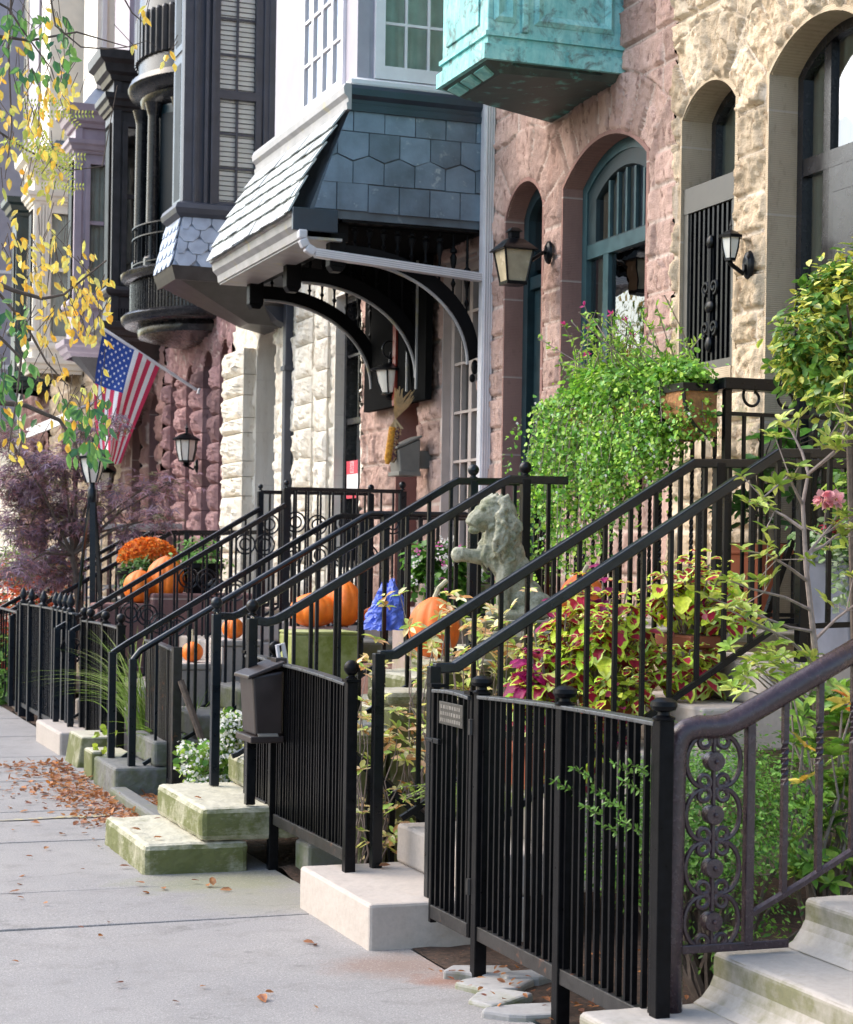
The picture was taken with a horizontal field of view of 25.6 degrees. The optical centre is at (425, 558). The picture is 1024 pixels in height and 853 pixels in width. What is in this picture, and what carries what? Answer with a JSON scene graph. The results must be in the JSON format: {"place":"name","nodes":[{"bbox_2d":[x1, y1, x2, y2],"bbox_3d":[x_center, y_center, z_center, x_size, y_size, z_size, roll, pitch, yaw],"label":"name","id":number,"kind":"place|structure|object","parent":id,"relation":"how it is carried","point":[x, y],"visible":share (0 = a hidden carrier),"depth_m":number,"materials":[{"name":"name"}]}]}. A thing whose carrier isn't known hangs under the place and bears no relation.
{"place":"outdoors","nodes":[
{"label":"outdoors","id":0,"kind":"place"},
{"bbox_2d":[0,0,29,617],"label":"stone row house","id":1,"kind":"structure","parent":0,"point":[13,175],"depth_m":39.95,"materials":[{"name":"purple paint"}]},
{"bbox_2d":[0,0,24,427],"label":"bay window","id":2,"kind":"structure","parent":1,"relation":"in","point":[11,174],"depth_m":39.95,"materials":[{"name":"grey paint"}]},
{"bbox_2d":[0,706,534,1023],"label":"pavement","id":3,"kind":"structure","parent":0,"point":[236,950],"depth_m":7.67,"materials":[{"name":"concrete"}]},
{"bbox_2d":[65,730,106,767],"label":"stone step","id":4,"kind":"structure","parent":3,"relation":"on","point":[79,741],"depth_m":14.12,"materials":[{"name":"stone"}]},
{"bbox_2d":[0,0,177,472],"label":"street tree","id":5,"kind":"object","parent":3,"relation":"on","point":[69,409],"visible":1,"depth_m":6.83,"materials":[{"name":"yellow plant"}]},
{"bbox_2d":[266,641,360,872],"bbox_3d":[-0.560,1.018,9.030,0.072,1.188,1.342,1,0,-20],"label":"iron fence","id":6,"kind":"object","parent":3,"relation":"on","point":[312,777],"visible":0.89,"depth_m":8.89,"materials":[{"name":"black metal"}]},
{"bbox_2d":[234,643,288,743],"bbox_3d":[-0.821,0.671,9.513,0.240,0.498,0.301,1,0,-20],"label":"mailbox","id":7,"kind":"object","parent":6,"relation":"attached to","point":[261,683],"visible":1,"depth_m":9.40,"materials":[{"name":"brown metal"}]},
{"bbox_2d":[0,756,687,1022],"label":"fallen leaves","id":8,"kind":"object","parent":3,"relation":"on","point":[110,804],"visible":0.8,"depth_m":12.10,"materials":[{"name":"brown plant"}]},
{"bbox_2d":[2,704,845,1023],"bbox_3d":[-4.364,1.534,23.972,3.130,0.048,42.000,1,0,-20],"label":"garden soil","id":9,"kind":"structure","parent":0,"point":[446,958],"depth_m":8.13,"materials":[{"name":"brown soil"}]},
{"bbox_2d":[0,602,18,711],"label":"iron fence","id":10,"kind":"object","parent":9,"relation":"on","point":[16,657],"visible":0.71,"depth_m":19.24,"materials":[{"name":"black metal"}]},
{"bbox_2d":[0,0,51,597],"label":"stone row house","id":11,"kind":"structure","parent":9,"relation":"on","point":[10,205],"depth_m":35.98,"materials":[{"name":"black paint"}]},
{"bbox_2d":[18,587,78,724],"bbox_3d":[-3.434,0.917,16.979,0.072,1.264,3.036,1,0,-20],"label":"iron fence","id":12,"kind":"object","parent":9,"relation":"on","point":[38,624],"visible":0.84,"depth_m":17.11,"materials":[{"name":"black metal"}]},
{"bbox_2d":[14,0,84,606],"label":"stone row house","id":13,"kind":"structure","parent":9,"relation":"on","point":[73,11],"depth_m":32.42,"materials":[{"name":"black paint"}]},
{"bbox_2d":[46,209,67,341],"bbox_3d":[-6.228,-4.868,32.377,0.636,2.269,0.190,1,0,-20],"label":"window","id":14,"kind":"structure","parent":13,"relation":"in","point":[58,331],"depth_m":32.41,"materials":[{"name":"beige paint"}]},
{"bbox_2d":[55,0,121,595],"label":"stone row house","id":15,"kind":"structure","parent":9,"relation":"on","point":[86,205],"depth_m":29.20,"materials":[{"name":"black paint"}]},
{"bbox_2d":[66,128,104,338],"bbox_3d":[-5.321,-5.072,29.827,0.777,3.690,1.520,1,0,-20],"label":"bay window","id":16,"kind":"structure","parent":15,"relation":"in","point":[94,134],"depth_m":29.05,"materials":[{"name":"purple paint"}]},
{"bbox_2d":[84,159,104,298],"bbox_3d":[-5.024,-5.104,29.196,0.576,2.146,0.190,1,0,-20],"label":"window","id":17,"kind":"structure","parent":15,"relation":"in","point":[95,177],"depth_m":29.22,"materials":[{"name":"grey paint"}]},
{"bbox_2d":[32,627,146,735],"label":"ornamental grass","id":18,"kind":"object","parent":9,"relation":"on","point":[140,703],"depth_m":13.61,"materials":[{"name":"green plant"}]},
{"bbox_2d":[74,437,105,718],"bbox_3d":[-3.033,0.228,16.994,0.290,2.661,0.296,1,0,-20],"label":"lamp post","id":19,"kind":"object","parent":9,"relation":"on","point":[91,477],"visible":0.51,"depth_m":16.98,"materials":[{"name":"black metal"}]},
{"bbox_2d":[78,607,126,748],"bbox_3d":[-2.535,0.981,14.643,0.072,1.162,1.642,1,0,-20],"label":"iron fence","id":20,"kind":"object","parent":9,"relation":"on","point":[93,715],"visible":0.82,"depth_m":14.74,"materials":[{"name":"black metal"}]},
{"bbox_2d":[0,412,207,697],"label":"maple tree","id":21,"kind":"object","parent":9,"relation":"on","point":[27,488],"visible":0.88,"depth_m":19.51,"materials":[{"name":"purple plant"}]},
{"bbox_2d":[87,0,167,595],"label":"stone row house","id":22,"kind":"structure","parent":9,"relation":"on","point":[109,70],"depth_m":26.22,"materials":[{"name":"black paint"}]},
{"bbox_2d":[103,123,111,288],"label":"window","id":23,"kind":"structure","parent":22,"relation":"in","point":[107,184],"depth_m":26.25,"materials":[{"name":"grey glass"}]},
{"bbox_2d":[103,81,135,320],"bbox_3d":[-4.239,-4.968,26.869,0.781,3.667,1.520,1,0,-20],"label":"bay window","id":24,"kind":"structure","parent":22,"relation":"in","point":[124,302],"depth_m":26.55,"materials":[{"name":"wood"}]},
{"bbox_2d":[120,121,135,284],"bbox_3d":[-3.940,-4.935,26.180,0.613,2.267,0.080,1,0,-20],"label":"window","id":25,"kind":"structure","parent":22,"relation":"in","point":[126,124],"depth_m":26.05,"materials":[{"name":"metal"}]},
{"bbox_2d":[6,606,278,712],"bbox_3d":[-2.943,1.056,20.017,2.900,1.100,1.200,1,0,-20],"label":"stoop","id":26,"kind":"object","parent":9,"relation":"on","point":[276,611],"visible":0.01,"depth_m":19.27,"materials":[{"name":"grey stone"}]},
{"bbox_2d":[8,530,268,705],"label":"stair railing","id":27,"kind":"object","parent":26,"relation":"on","point":[86,580],"visible":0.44,"depth_m":19.22,"materials":[{"name":"black metal"}]},
{"bbox_2d":[144,639,182,783],"bbox_3d":[-1.794,1.070,12.738,0.060,1.007,0.960,1,0,-20],"label":"iron fence","id":28,"kind":"object","parent":9,"relation":"on","point":[169,696],"visible":0.58,"depth_m":12.49,"materials":[{"name":"black metal"}]},
{"bbox_2d":[120,0,235,582],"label":"stone row house","id":29,"kind":"structure","parent":9,"relation":"on","point":[197,341],"depth_m":23.84,"materials":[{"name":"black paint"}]},
{"bbox_2d":[94,322,200,463],"bbox_3d":[-3.433,-2.081,23.956,1.591,1.792,0.204,1,0,-20],"label":"flag","id":30,"kind":"object","parent":29,"relation":"attached to","point":[132,373],"visible":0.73,"depth_m":23.82,"materials":[{"name":"multicoloured fabric"}]},
{"bbox_2d":[149,592,251,646],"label":"stone plinth","id":31,"kind":"structure","parent":9,"relation":"on","point":[167,602],"depth_m":16.58,"materials":[{"name":"stone"}]},
{"bbox_2d":[172,706,243,782],"bbox_3d":[-1.300,1.221,11.603,0.573,0.605,0.553,1,0,-20],"label":"begonia","id":32,"kind":"object","parent":9,"relation":"on","point":[197,767],"visible":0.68,"depth_m":11.45,"materials":[{"name":"white plant"}]},
{"bbox_2d":[36,616,392,754],"bbox_3d":[-1.618,1.066,16.003,3.180,1.120,1.250,1,0,-20],"label":"stoop","id":33,"kind":"object","parent":9,"relation":"on","point":[52,736],"visible":0.08,"depth_m":15.48,"materials":[{"name":"stone"}]},
{"bbox_2d":[52,507,261,721],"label":"stair railing","id":34,"kind":"object","parent":33,"relation":"on","point":[96,605],"visible":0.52,"depth_m":16.14,"materials":[{"name":"black metal"}]},
{"bbox_2d":[67,502,287,726],"bbox_3d":[-2.061,0.512,15.704,1.844,2.014,0.048,1,0,-20],"label":"stair railing","id":35,"kind":"object","parent":33,"relation":"on","point":[131,596],"visible":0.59,"depth_m":15.70,"materials":[{"name":"black metal"}]},
{"bbox_2d":[255,484,373,616],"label":"stair railing","id":36,"kind":"object","parent":33,"relation":"on","point":[260,500],"visible":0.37,"depth_m":16.58,"materials":[{"name":"black metal"}]},
{"bbox_2d":[281,480,406,610],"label":"stair railing","id":37,"kind":"object","parent":33,"relation":"on","point":[286,513],"visible":0.55,"depth_m":16.14,"materials":[{"name":"black metal"}]},
{"bbox_2d":[153,0,364,606],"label":"stone row house","id":38,"kind":"structure","parent":9,"relation":"on","point":[292,397],"depth_m":19.95,"materials":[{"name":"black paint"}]},
{"bbox_2d":[172,55,181,205],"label":"window","id":39,"kind":"structure","parent":38,"relation":"in","point":[178,74],"depth_m":20.01,"materials":[{"name":"black paint"}]},
{"bbox_2d":[172,0,264,204],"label":"bay window","id":40,"kind":"structure","parent":38,"relation":"in","point":[203,2],"depth_m":20.01,"materials":[{"name":"grey paint"}]},
{"bbox_2d":[213,92,261,204],"bbox_3d":[-2.012,-4.316,19.950,0.510,1.230,0.087,1,0,-20],"label":"window","id":41,"kind":"structure","parent":38,"relation":"in","point":[239,99],"depth_m":19.95,"materials":[{"name":"grey paint"}]},
{"bbox_2d":[216,0,260,95],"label":"window","id":42,"kind":"structure","parent":38,"relation":"in","point":[236,55],"depth_m":20.00,"materials":[{"name":"grey paint"}]},
{"bbox_2d":[342,296,361,567],"bbox_3d":[-0.499,-1.258,18.446,0.379,2.700,0.850,1,0,-20],"label":"door","id":43,"kind":"structure","parent":38,"relation":"in","point":[350,420],"depth_m":18.73,"materials":[{"name":"black paint"}]},
{"bbox_2d":[279,629,356,678],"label":"cheek block","id":44,"kind":"structure","parent":9,"relation":"on","point":[348,649],"depth_m":10.90,"materials":[{"name":"stone"}]},
{"bbox_2d":[364,578,403,630],"bbox_3d":[-0.225,0.269,11.186,0.256,0.312,0.279,1,0,37],"label":"plastic bag","id":45,"kind":"object","parent":44,"relation":"on","point":[394,618],"visible":0.73,"depth_m":11.12,"materials":[{"name":"blue plastic"}]},
{"bbox_2d":[206,0,495,693],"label":"stone row house","id":46,"kind":"structure","parent":9,"relation":"on","point":[370,186],"depth_m":15.03,"materials":[{"name":"beige paint"}]},
{"bbox_2d":[301,0,346,115],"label":"window","id":47,"kind":"structure","parent":46,"relation":"in","point":[324,21],"depth_m":15.54,"materials":[{"name":"white paint"}]},
{"bbox_2d":[373,0,443,85],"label":"window","id":48,"kind":"structure","parent":46,"relation":"in","point":[408,34],"depth_m":14.92,"materials":[{"name":"white paint"}]},
{"bbox_2d":[388,435,430,476],"bbox_3d":[-0.135,-0.881,16.105,0.340,0.348,0.290,1,0,-20],"label":"mailbox","id":49,"kind":"object","parent":46,"relation":"attached to","point":[412,459],"visible":0.88,"depth_m":15.98,"materials":[{"name":"grey metal"}]},
{"bbox_2d":[449,260,478,547],"bbox_3d":[0.424,-1.219,15.531,0.154,2.450,0.840,1,0,-20],"label":"window","id":50,"kind":"structure","parent":46,"relation":"in","point":[463,403],"depth_m":15.71,"materials":[{"name":"beige paint"}]},
{"bbox_2d":[357,752,424,863],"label":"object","id":51,"kind":"object","parent":9,"relation":"on","point":[419,815],"visible":0.25,"depth_m":9.12,"materials":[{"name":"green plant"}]},
{"bbox_2d":[367,687,426,861],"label":"cheek block","id":52,"kind":"structure","parent":9,"relation":"on","point":[399,697],"depth_m":9.49,"materials":[{"name":"stone"}]},
{"bbox_2d":[392,607,485,668],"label":"stone plinth","id":53,"kind":"structure","parent":9,"relation":"on","point":[397,638],"depth_m":11.59,"materials":[{"name":"beige stone"}]},
{"bbox_2d":[398,535,495,612],"bbox_3d":[0.138,0.148,11.550,0.662,0.610,0.429,1,0,-20],"label":"geranium","id":54,"kind":"object","parent":53,"relation":"on","point":[418,566],"visible":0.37,"depth_m":11.46,"materials":[{"name":"green plant"}]},
{"bbox_2d":[355,587,541,863],"bbox_3d":[0.074,0.870,9.209,1.104,1.472,0.630,1,0,-20],"label":"azalea","id":55,"kind":"object","parent":9,"relation":"on","point":[409,753],"visible":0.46,"depth_m":9.17,"materials":[{"name":"yellow plant"}]},
{"bbox_2d":[412,656,495,776],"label":"cheek block","id":56,"kind":"structure","parent":9,"relation":"on","point":[426,661],"depth_m":9.62,"materials":[{"name":"stone"}]},
{"bbox_2d":[408,579,459,657],"bbox_3d":[0.047,0.306,9.700,0.276,0.410,0.262,1,0,-20],"label":"pumpkin","id":57,"kind":"object","parent":56,"relation":"on","point":[422,612],"visible":0.51,"depth_m":9.62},
{"bbox_2d":[295,720,624,869],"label":"garden wall","id":58,"kind":"structure","parent":9,"relation":"on","point":[308,854],"depth_m":9.45,"materials":[{"name":"stone"}]},
{"bbox_2d":[468,631,598,731],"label":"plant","id":59,"kind":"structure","parent":58,"relation":"on","point":[488,656],"depth_m":9.69,"materials":[{"name":"plant"}]},
{"bbox_2d":[451,493,570,630],"bbox_3d":[0.438,0.012,9.835,0.640,0.720,0.276,1,0,-20],"label":"lion statue","id":60,"kind":"object","parent":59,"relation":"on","point":[499,551],"visible":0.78,"depth_m":9.74,"materials":[{"name":"stone"}]},
{"bbox_2d":[482,1002,550,1023],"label":"flagstone","id":61,"kind":"object","parent":9,"relation":"on","point":[529,1012],"visible":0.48,"depth_m":6.54,"materials":[{"name":"grey stone"}]},
{"bbox_2d":[436,0,678,616],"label":"stone row house","id":62,"kind":"structure","parent":9,"relation":"on","point":[575,94],"depth_m":13.18,"materials":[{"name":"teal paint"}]},
{"bbox_2d":[489,227,551,286],"bbox_3d":[0.709,-2.197,13.643,0.429,0.425,0.274,1,0,-20],"label":"wall lantern","id":63,"kind":"object","parent":62,"relation":"attached to","point":[513,254],"depth_m":13.55,"materials":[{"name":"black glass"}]},
{"bbox_2d":[521,188,541,560],"bbox_3d":[0.922,-1.185,14.356,0.110,3.358,0.706,1,0,-20],"label":"door","id":64,"kind":"structure","parent":62,"relation":"in","point":[533,217],"depth_m":14.59,"materials":[{"name":"teal paint"}]},
{"bbox_2d":[580,137,674,472],"bbox_3d":[1.409,-1.748,13.051,0.109,2.338,1.330,1,0,-20],"label":"window","id":65,"kind":"structure","parent":62,"relation":"in","point":[604,250],"depth_m":13.32,"materials":[{"name":"teal paint"}]},
{"bbox_2d":[470,675,677,1023],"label":"iron fence","id":66,"kind":"object","parent":9,"relation":"on","point":[558,847],"visible":0.96,"depth_m":6.39,"materials":[{"name":"black metal"}]},
{"bbox_2d":[425,683,474,937],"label":"iron gate","id":67,"kind":"structure","parent":66,"relation":"attached to","point":[447,739],"depth_m":7.39,"materials":[{"name":"black metal"}]},
{"bbox_2d":[300,652,849,958],"bbox_3d":[1.089,1.062,8.650,3.169,1.214,1.005,1,0,-20],"label":"stoop","id":68,"kind":"object","parent":9,"relation":"on","point":[366,907],"visible":0.17,"depth_m":8.16,"materials":[{"name":"stone"}]},
{"bbox_2d":[505,735,544,788],"bbox_3d":[0.488,0.925,8.514,0.270,0.220,0.360,1,0,-20],"label":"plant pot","id":69,"kind":"object","parent":68,"relation":"on","point":[524,758],"visible":0.02,"depth_m":8.38,"materials":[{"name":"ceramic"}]},
{"bbox_2d":[503,598,599,737],"bbox_3d":[0.576,0.517,8.553,0.492,0.674,0.556,1,0,-37],"label":"coleus","id":70,"kind":"object","parent":69,"relation":"in","point":[515,686],"visible":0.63,"depth_m":8.48,"materials":[{"name":"multicoloured plant"}]},
{"bbox_2d":[369,459,846,867],"bbox_3d":[1.016,0.454,9.004,2.670,1.943,0.048,1,0,-20],"label":"stair railing","id":71,"kind":"object","parent":68,"relation":"on","point":[525,571],"visible":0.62,"depth_m":8.81,"materials":[{"name":"black metal"}]},
{"bbox_2d":[574,695,645,738],"bbox_3d":[0.834,0.728,8.523,0.240,0.215,0.260,1,0,-20],"label":"plant pot","id":72,"kind":"object","parent":68,"relation":"on","point":[608,706],"visible":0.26,"depth_m":8.41,"materials":[{"name":"ceramic"}]},
{"bbox_2d":[537,563,665,691],"bbox_3d":[0.796,0.370,8.586,0.600,0.701,0.552,1,0,-20],"label":"coleus","id":73,"kind":"object","parent":72,"relation":"in","point":[601,634],"visible":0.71,"depth_m":8.49,"materials":[{"name":"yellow plant"}]},
{"bbox_2d":[589,658,655,725],"bbox_3d":[0.884,0.595,8.387,0.311,0.311,0.287,1,0,8],"label":"coleus","id":74,"kind":"object","parent":72,"relation":"in","point":[630,693],"visible":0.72,"depth_m":8.33,"materials":[{"name":"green plant"}]},
{"bbox_2d":[638,641,730,702],"bbox_3d":[1.185,0.512,8.504,0.435,0.287,0.261,1,0,-20],"label":"coleus","id":75,"kind":"object","parent":72,"relation":"in","point":[682,667],"visible":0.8,"depth_m":8.48,"materials":[{"name":"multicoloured plant"}]},
{"bbox_2d":[424,448,849,897],"bbox_3d":[1.034,0.453,8.201,2.176,1.946,0.048,1,0,-20],"label":"stair railing","id":76,"kind":"object","parent":68,"relation":"on","point":[528,619],"visible":0.65,"depth_m":8.20,"materials":[{"name":"black metal"}]},
{"bbox_2d":[655,632,720,699],"bbox_3d":[1.228,0.496,8.741,0.187,0.300,0.360,1,0,-20],"label":"plant pot","id":77,"kind":"object","parent":68,"relation":"on","point":[682,638],"visible":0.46,"depth_m":8.61,"materials":[{"name":"ceramic"}]},
{"bbox_2d":[625,548,763,649],"bbox_3d":[1.266,0.187,8.734,0.581,0.478,0.539,1,0,40],"label":"coleus","id":78,"kind":"object","parent":77,"relation":"in","point":[683,603],"visible":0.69,"depth_m":8.64,"materials":[{"name":"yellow plant"}]},
{"bbox_2d":[809,549,850,653],"bbox_3d":[1.998,0.210,9.054,0.204,0.510,0.410,1,0,-20],"label":"plant pot","id":79,"kind":"object","parent":68,"relation":"on","point":[829,639],"visible":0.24,"depth_m":9.06,"materials":[{"name":"grey ceramic"}]},
{"bbox_2d":[785,459,849,613],"bbox_3d":[1.984,-0.108,8.972,0.547,0.821,0.510,1,0,-2],"label":"ivy","id":80,"kind":"object","parent":79,"relation":"in","point":[839,479],"visible":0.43,"depth_m":8.85,"materials":[{"name":"green plant"}]},
{"bbox_2d":[549,617,849,877],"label":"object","id":81,"kind":"structure","parent":9,"relation":"on","point":[741,641],"depth_m":9.63,"materials":[{"name":"green plant"}]},
{"bbox_2d":[533,377,838,632],"bbox_3d":[1.514,-0.272,10.759,0.930,1.290,2.440,1,0,-20],"label":"balcony railing","id":82,"kind":"object","parent":81,"relation":"on","point":[727,386],"visible":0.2,"depth_m":9.68,"materials":[{"name":"black metal"}]},
{"bbox_2d":[563,382,718,444],"bbox_3d":[1.132,-0.752,10.193,0.211,0.283,1.534,1,0,-20],"label":"hayrack planter","id":83,"kind":"object","parent":82,"relation":"hanging from","point":[674,392],"visible":0.42,"depth_m":9.52,"materials":[{"name":"black metal"}]},
{"bbox_2d":[502,295,728,586],"bbox_3d":[0.946,-0.546,10.310,0.745,1.671,2.128,1,0,-20],"label":"trailing plant","id":84,"kind":"object","parent":83,"relation":"in","point":[598,449],"visible":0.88,"depth_m":10.19,"materials":[{"name":"green plant"}]},
{"bbox_2d":[731,542,793,626],"bbox_3d":[1.790,0.142,10.165,0.231,0.459,0.390,1,0,-20],"label":"plant pot","id":85,"kind":"object","parent":81,"relation":"on","point":[735,558],"visible":0.22,"depth_m":10.03,"materials":[{"name":"ceramic"}]},
{"bbox_2d":[708,423,842,542],"bbox_3d":[1.936,-0.443,10.273,0.791,0.776,0.534,1,0,-20],"label":"potted plant","id":86,"kind":"object","parent":85,"relation":"in","point":[787,443],"visible":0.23,"depth_m":10.22,"materials":[{"name":"green plant"}]},
{"bbox_2d":[549,710,852,1002],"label":"boxwood","id":87,"kind":"object","parent":9,"relation":"on","point":[698,971],"visible":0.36,"depth_m":6.46,"materials":[{"name":"green plant"}]},
{"bbox_2d":[580,895,852,1023],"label":"stoop","id":88,"kind":"object","parent":9,"relation":"on","point":[805,976],"visible":0.93,"depth_m":5.75,"materials":[{"name":"stone"}]},
{"bbox_2d":[670,638,852,1013],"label":"stair railing","id":89,"kind":"object","parent":88,"relation":"on","point":[690,732],"visible":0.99,"depth_m":5.89,"materials":[{"name":"black metal"}]},
{"bbox_2d":[663,0,852,618],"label":"stone row house","id":90,"kind":"structure","parent":9,"relation":"on","point":[761,93],"depth_m":11.02,"materials":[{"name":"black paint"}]},
{"bbox_2d":[711,90,735,179],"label":"window","id":91,"kind":"structure","parent":90,"relation":"in","point":[723,124],"depth_m":11.92,"materials":[{"name":"black glass"}]},
{"bbox_2d":[719,220,753,279],"bbox_3d":[1.806,-1.812,10.992,0.206,0.345,0.135,1,0,-20],"label":"wall lantern","id":92,"kind":"object","parent":90,"relation":"attached to","point":[730,240],"depth_m":10.96,"materials":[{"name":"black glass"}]},
{"bbox_2d":[790,17,852,617],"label":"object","id":93,"kind":"structure","parent":90,"relation":"in","point":[821,64],"depth_m":10.84,"materials":[{"name":"black paint"}]},
{"bbox_2d":[825,159,852,520],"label":"door leaf","id":94,"kind":"structure","parent":90,"relation":"in","point":[840,189],"depth_m":10.48,"materials":[{"name":"black paint"}]},
{"bbox_2d":[693,369,852,810],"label":"rhododendron","id":95,"kind":"object","parent":9,"relation":"on","point":[813,654],"visible":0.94,"depth_m":7.25,"materials":[{"name":"green plant"}]},
{"bbox_2d":[756,237,852,894],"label":"variegated shrub","id":96,"kind":"object","parent":9,"relation":"on","point":[814,358],"visible":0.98,"depth_m":7.64,"materials":[{"name":"green plant"}]},
{"bbox_2d":[771,674,852,923],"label":"rhododendron","id":97,"kind":"object","parent":9,"relation":"on","point":[835,881],"visible":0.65,"depth_m":6.80,"materials":[{"name":"green plant"}]},
{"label":"pavement bed","id":98,"kind":"structure","parent":0,"visible":0},
{"bbox_2d":[93,637,391,796],"bbox_3d":[-0.660,1.105,13.303,3.251,1.081,0.792,1,0,-20],"label":"stoop","id":99,"kind":"object","parent":98,"relation":"on","point":[117,771],"visible":0.21,"depth_m":12.62,"materials":[{"name":"stone"}]},
{"bbox_2d":[107,513,466,757],"bbox_3d":[-0.943,0.540,13.483,2.669,1.765,0.048,1,0,-20],"label":"stair railing","id":100,"kind":"object","parent":99,"relation":"on","point":[225,584],"visible":0.56,"depth_m":13.30,"materials":[{"name":"black metal"}]},
{"bbox_2d":[127,511,518,765],"bbox_3d":[-0.622,0.527,13.005,2.878,1.751,0.048,1,0,-20],"label":"stair railing","id":101,"kind":"object","parent":99,"relation":"on","point":[132,689],"visible":0.48,"depth_m":12.75,"materials":[{"name":"black metal"}]},
{"bbox_2d":[105,644,647,874],"bbox_3d":[0.136,1.077,10.511,3.678,1.161,1.083,1,0,-20],"label":"stoop","id":102,"kind":"object","parent":98,"relation":"on","point":[212,828],"visible":0.19,"depth_m":9.60,"materials":[{"name":"stone"}]},
{"bbox_2d":[209,464,541,785],"bbox_3d":[-0.208,0.355,10.727,2.090,1.824,0.068,1,0,-20],"label":"stair railing","id":103,"kind":"object","parent":102,"relation":"on","point":[473,481],"visible":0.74,"depth_m":10.61,"materials":[{"name":"black metal"}]},
{"bbox_2d":[244,461,568,804],"bbox_3d":[-0.081,0.366,9.900,1.787,1.805,0.068,1,0,-20],"label":"stair railing","id":104,"kind":"object","parent":102,"relation":"on","point":[525,480],"visible":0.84,"depth_m":9.84,"materials":[{"name":"black metal"}]},
{"bbox_3d":[-2.720,1.059,17.782,1.000,1.100,0.750,1,0,-20],"label":"stone plinth","id":105,"kind":"object","parent":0,"visible":0},
{"bbox_2d":[115,568,146,602],"bbox_3d":[-2.700,0.299,17.759,0.480,0.420,0.480,1,0,-20],"label":"plant pot","id":106,"kind":"object","parent":105,"relation":"on","point":[121,574],"visible":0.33,"depth_m":17.60,"materials":[{"name":"black paint"}]},
{"bbox_2d":[113,536,180,587],"bbox_3d":[-2.591,0.085,17.717,0.791,0.603,0.668,1,0,-20],"label":"chrysanthemum","id":107,"kind":"object","parent":106,"relation":"in","point":[142,552],"visible":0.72,"depth_m":17.61,"materials":[{"name":"orange plant"}]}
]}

